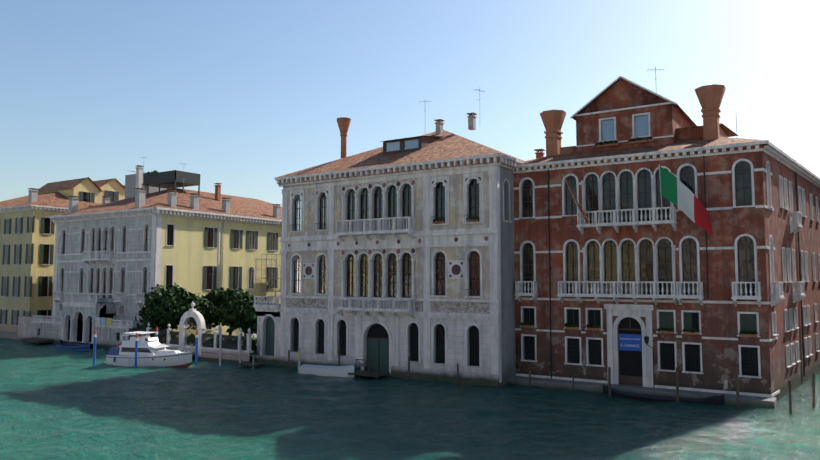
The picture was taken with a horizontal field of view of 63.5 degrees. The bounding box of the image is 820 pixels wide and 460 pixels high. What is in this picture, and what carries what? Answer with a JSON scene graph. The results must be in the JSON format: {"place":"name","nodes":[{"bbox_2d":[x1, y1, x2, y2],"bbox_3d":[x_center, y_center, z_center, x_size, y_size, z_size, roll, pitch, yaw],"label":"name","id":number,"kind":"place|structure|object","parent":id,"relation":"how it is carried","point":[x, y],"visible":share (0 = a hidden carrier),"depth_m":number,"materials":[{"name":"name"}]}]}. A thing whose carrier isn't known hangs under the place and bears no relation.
{"place":"outdoors","nodes":[
{"label":"outdoors","id":0,"kind":"place"},
{"bbox_2d":[0,331,256,361],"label":"land","id":1,"kind":"structure","parent":0,"point":[12,335],"depth_m":97.80,"materials":[{"name":"grey stone"}]},
{"bbox_2d":[0,188,109,338],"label":"palazzo","id":2,"kind":"structure","parent":1,"relation":"on","point":[27,238],"depth_m":99.41,"materials":[{"name":"paint"}]},
{"bbox_2d":[36,157,199,202],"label":"background buildings","id":3,"kind":"structure","parent":1,"relation":"on","point":[87,189],"depth_m":107.94,"materials":[{"name":"yellow paint"}]},
{"bbox_2d":[31,179,281,348],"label":"palazzo","id":4,"kind":"structure","parent":1,"relation":"on","point":[114,261],"depth_m":90.27,"materials":[{"name":"grey stone"}]},
{"bbox_2d":[126,301,256,362],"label":"gateway and fence","id":5,"kind":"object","parent":1,"relation":"on","point":[208,346],"depth_m":72.72,"materials":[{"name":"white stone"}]},
{"bbox_2d":[135,282,279,337],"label":"garden trees","id":6,"kind":"object","parent":1,"relation":"on","point":[164,307],"visible":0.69,"depth_m":79.82,"materials":[{"name":"green plant"}]},
{"bbox_2d":[261,253,281,298],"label":"scaffolding","id":7,"kind":"object","parent":1,"relation":"on","point":[266,254],"visible":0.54,"depth_m":100.13,"materials":[{"name":"grey metal"}]},
{"bbox_2d":[253,89,523,386],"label":"palazzo","id":8,"kind":"structure","parent":1,"relation":"on","point":[396,253],"depth_m":60.62,"materials":[{"name":"stone"}]},
{"bbox_2d":[508,66,819,407],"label":"red palazzo","id":9,"kind":"structure","parent":1,"relation":"on","point":[670,235],"depth_m":52.84,"materials":[{"name":"brick"}]},
{"bbox_2d":[0,338,819,459],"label":"canal water","id":10,"kind":"structure","parent":0,"point":[55,404],"depth_m":42.12,"materials":[{"name":"teal liquid"}]},
{"bbox_2d":[56,340,89,351],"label":"blue boat","id":11,"kind":"object","parent":10,"relation":"on","point":[75,347],"visible":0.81,"depth_m":81.93,"materials":[{"name":"blue wood"}]},
{"bbox_2d":[104,331,192,366],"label":"motor yacht","id":12,"kind":"object","parent":10,"relation":"on","point":[152,351],"visible":0.9,"depth_m":67.29,"materials":[{"name":"white painted hull"},{"name":"glass"},{"name":"blue paint"}]},
{"bbox_2d":[298,364,353,376],"bbox_3d":[-7.549,13.025,61.335,5.600,1.336,1.900,-2,-5,27],"label":"boat","id":13,"kind":"object","parent":10,"relation":"on","point":[338,371],"visible":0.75,"depth_m":60.53,"materials":[{"name":"white wood"}]},
{"bbox_2d":[21,327,814,413],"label":"mooring poles","id":14,"kind":"object","parent":10,"relation":"on","point":[253,364],"visible":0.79,"depth_m":60.84,"materials":[{"name":"brown wood"}]},
{"bbox_2d":[603,380,727,404],"bbox_3d":[18.572,11.808,48.733,8.746,2.200,1.420,-3,-5,32],"label":"gondola","id":15,"kind":"object","parent":10,"relation":"on","point":[715,400],"visible":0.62,"depth_m":48.17,"materials":[{"name":"black wood"}]},
{"bbox_2d":[0,0,819,205],"label":"sky","id":16,"kind":"structure","parent":0,"point":[245,94],"materials":[{"name":"blue"}]},
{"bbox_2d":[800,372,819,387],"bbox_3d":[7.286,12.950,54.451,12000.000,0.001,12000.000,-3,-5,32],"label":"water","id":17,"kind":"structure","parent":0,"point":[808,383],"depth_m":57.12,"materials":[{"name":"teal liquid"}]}
]}

